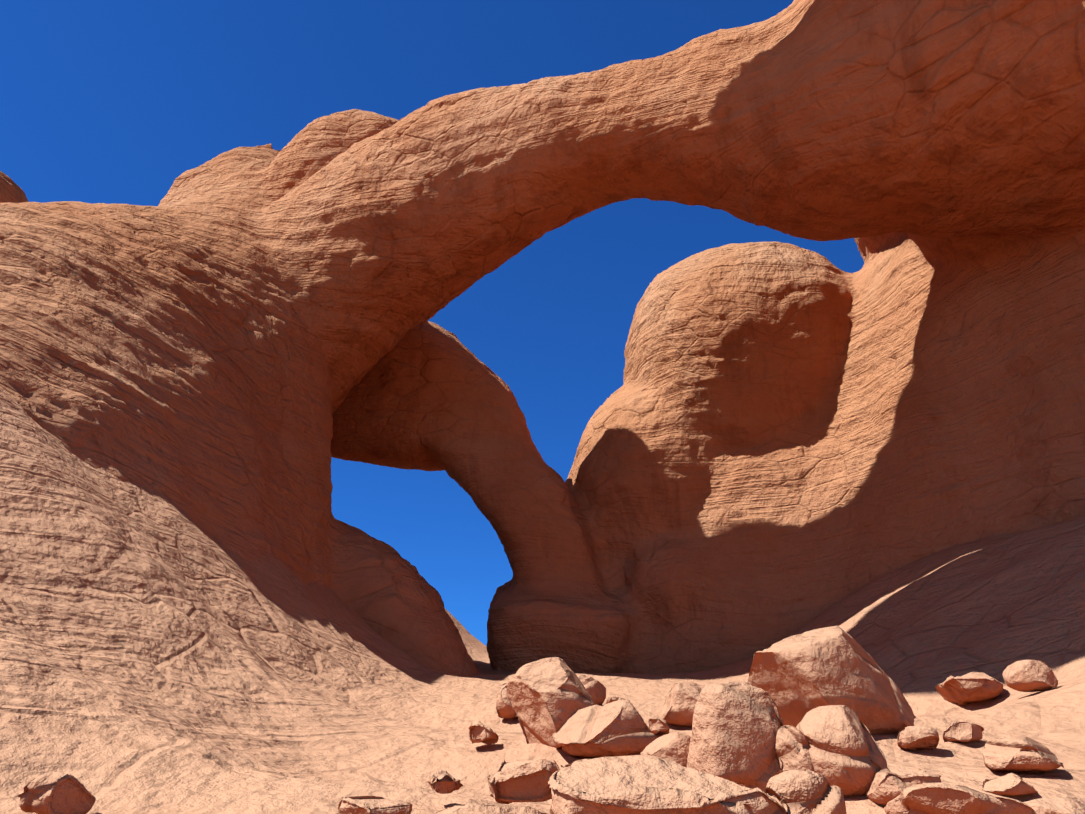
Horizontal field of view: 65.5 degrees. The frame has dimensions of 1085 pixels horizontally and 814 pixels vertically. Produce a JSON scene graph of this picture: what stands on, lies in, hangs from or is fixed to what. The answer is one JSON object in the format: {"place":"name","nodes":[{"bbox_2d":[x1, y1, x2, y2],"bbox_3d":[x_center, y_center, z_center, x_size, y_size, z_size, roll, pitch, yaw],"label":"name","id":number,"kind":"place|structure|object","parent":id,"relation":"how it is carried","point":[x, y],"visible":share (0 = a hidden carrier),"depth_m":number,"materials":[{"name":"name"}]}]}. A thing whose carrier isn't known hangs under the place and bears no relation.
{"place":"outdoors","nodes":[
{"label":"outdoors","id":0,"kind":"place"},
{"bbox_2d":[0,0,863,645],"label":"sky","id":1,"kind":"structure","parent":0,"point":[102,101],"materials":[{"name":"blue"}]},
{"bbox_2d":[0,388,1084,813],"bbox_3d":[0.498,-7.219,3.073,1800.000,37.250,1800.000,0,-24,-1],"label":"ground","id":2,"kind":"structure","parent":0,"point":[160,652],"depth_m":17.74,"materials":[{"name":"sand"}]},
{"bbox_2d":[17,772,95,813],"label":"boulder","id":3,"kind":"object","parent":2,"relation":"on","point":[54,793],"visible":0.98,"depth_m":8.49,"materials":[{"name":"stone"}]},
{"bbox_2d":[337,796,412,813],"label":"boulder","id":4,"kind":"object","parent":2,"relation":"on","point":[364,805],"visible":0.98,"depth_m":8.09,"materials":[{"name":"stone"}]},
{"bbox_2d":[427,770,462,793],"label":"boulder","id":5,"kind":"object","parent":2,"relation":"on","point":[443,782],"visible":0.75,"depth_m":8.79,"materials":[{"name":"stone"}]},
{"bbox_2d":[469,721,498,743],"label":"boulder","id":6,"kind":"object","parent":2,"relation":"on","point":[479,732],"visible":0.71,"depth_m":14.33,"materials":[{"name":"stone"}]},
{"bbox_2d":[432,805,540,813],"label":"boulder","id":7,"kind":"object","parent":2,"relation":"on","point":[485,809],"visible":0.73,"depth_m":7.42,"materials":[{"name":"stone"}]},
{"bbox_2d":[496,683,516,718],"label":"boulder","id":8,"kind":"object","parent":2,"relation":"on","point":[504,708],"visible":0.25,"depth_m":20.39,"materials":[{"name":"stone"}]},
{"bbox_2d":[488,759,558,803],"bbox_3d":[-0.148,3.720,8.396,0.936,0.588,1.208,0,-24,-1],"label":"boulder","id":9,"kind":"object","parent":2,"relation":"on","point":[517,781],"visible":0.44,"depth_m":8.11,"materials":[{"name":"stone"}]},
{"bbox_2d":[0,0,1084,677],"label":"rock formation","id":10,"kind":"object","parent":2,"relation":"on","point":[234,350],"visible":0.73,"depth_m":45.94,"materials":[{"name":"stone"}]},
{"bbox_2d":[507,657,595,747],"bbox_3d":[0.221,5.007,14.199,1.582,1.692,1.448,17,-29,-33],"label":"boulder","id":11,"kind":"object","parent":2,"relation":"on","point":[547,697],"visible":0.73,"depth_m":13.89,"materials":[{"name":"stone"}]},
{"bbox_2d":[559,759,589,769],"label":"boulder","id":12,"kind":"object","parent":2,"relation":"on","point":[566,765],"depth_m":11.67,"materials":[{"name":"stone"}]},
{"bbox_2d":[577,674,605,704],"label":"boulder","id":13,"kind":"object","parent":2,"relation":"on","point":[595,689],"visible":0.29,"depth_m":20.26,"materials":[{"name":"stone"}]},
{"bbox_2d":[552,699,656,757],"bbox_3d":[1.010,5.084,13.218,1.633,1.053,2.002,10,-26,-20],"label":"boulder","id":14,"kind":"object","parent":2,"relation":"on","point":[617,728],"visible":0.5,"depth_m":12.55,"materials":[{"name":"stone"}]},
{"bbox_2d":[606,696,625,703],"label":"boulder","id":15,"kind":"object","parent":2,"relation":"on","point":[610,699],"visible":0.02,"depth_m":19.12,"materials":[{"name":"stone"}]},
{"bbox_2d":[648,716,669,733],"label":"boulder","id":16,"kind":"object","parent":2,"relation":"on","point":[656,725],"visible":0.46,"depth_m":17.51,"materials":[{"name":"stone"}]},
{"bbox_2d":[640,732,690,766],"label":"boulder","id":17,"kind":"object","parent":2,"relation":"on","point":[673,746],"visible":0.21,"depth_m":11.44,"materials":[{"name":"stone"}]},
{"bbox_2d":[548,755,787,813],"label":"boulder","id":18,"kind":"object","parent":2,"relation":"on","point":[641,784],"visible":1,"depth_m":6.44,"materials":[{"name":"stone"}]},
{"bbox_2d":[661,682,703,726],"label":"boulder","id":19,"kind":"object","parent":2,"relation":"on","point":[681,699],"visible":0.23,"depth_m":17.79,"materials":[{"name":"stone"}]},
{"bbox_2d":[687,682,783,793],"bbox_3d":[2.585,4.443,11.203,1.357,1.638,1.205,5,-24,-11],"label":"boulder","id":20,"kind":"object","parent":2,"relation":"on","point":[736,726],"visible":0.54,"depth_m":10.74,"materials":[{"name":"stone"}]},
{"bbox_2d":[776,725,814,771],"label":"boulder","id":21,"kind":"object","parent":2,"relation":"on","point":[792,750],"visible":0.31,"depth_m":10.49,"materials":[{"name":"stone"}]},
{"bbox_2d":[766,770,845,813],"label":"boulder","id":22,"kind":"object","parent":2,"relation":"on","point":[801,792],"visible":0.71,"depth_m":6.51,"materials":[{"name":"stone"}]},
{"bbox_2d":[747,626,914,734],"bbox_3d":[6.084,5.862,17.909,3.762,2.631,3.958,0,-24,-1],"label":"boulder","id":23,"kind":"object","parent":2,"relation":"on","point":[797,677],"visible":0.69,"depth_m":16.43,"materials":[{"name":"stone"}]},
{"bbox_2d":[796,705,887,796],"bbox_3d":[3.703,4.366,10.684,1.161,1.271,1.327,20,-31,-38],"label":"boulder","id":24,"kind":"object","parent":2,"relation":"on","point":[848,758],"visible":0.58,"depth_m":10.29,"materials":[{"name":"stone"}]},
{"bbox_2d":[865,768,940,805],"bbox_3d":[4.280,4.497,10.008,0.991,0.587,0.998,0,-24,-1],"label":"boulder","id":25,"kind":"object","parent":2,"relation":"on","point":[886,786],"visible":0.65,"depth_m":9.72,"materials":[{"name":"stone"}]},
{"bbox_2d":[897,726,939,749],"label":"boulder","id":26,"kind":"object","parent":2,"relation":"on","point":[917,738],"visible":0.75,"depth_m":15.30,"materials":[{"name":"stone"}]},
{"bbox_2d":[884,783,1032,813],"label":"boulder","id":27,"kind":"object","parent":2,"relation":"on","point":[937,798],"visible":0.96,"depth_m":8.94,"materials":[{"name":"stone"}]},
{"bbox_2d":[943,720,983,741],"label":"boulder","id":28,"kind":"object","parent":2,"relation":"on","point":[962,731],"visible":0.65,"depth_m":15.70,"materials":[{"name":"stone"}]},
{"bbox_2d":[935,672,1002,704],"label":"boulder","id":29,"kind":"object","parent":2,"relation":"on","point":[968,688],"visible":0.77,"depth_m":21.37,"materials":[{"name":"stone"}]},
{"bbox_2d":[982,773,1037,795],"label":"boulder","id":30,"kind":"object","parent":2,"relation":"on","point":[1010,784],"visible":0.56,"depth_m":9.76,"materials":[{"name":"stone"}]},
{"bbox_2d":[982,737,1063,771],"bbox_3d":[6.111,4.453,10.774,1.050,0.536,1.054,-10,-26,21],"label":"boulder","id":31,"kind":"object","parent":2,"relation":"on","point":[1023,754],"visible":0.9,"depth_m":10.51,"materials":[{"name":"stone"}]},
{"bbox_2d":[1002,660,1057,691],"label":"boulder","id":32,"kind":"object","parent":2,"relation":"on","point":[1029,675],"visible":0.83,"depth_m":19.06,"materials":[{"name":"stone"}]},
{"bbox_2d":[1023,797,1084,813],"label":"boulder","id":33,"kind":"object","parent":2,"relation":"on","point":[1069,805],"visible":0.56,"depth_m":8.91,"materials":[{"name":"stone"}]}
]}

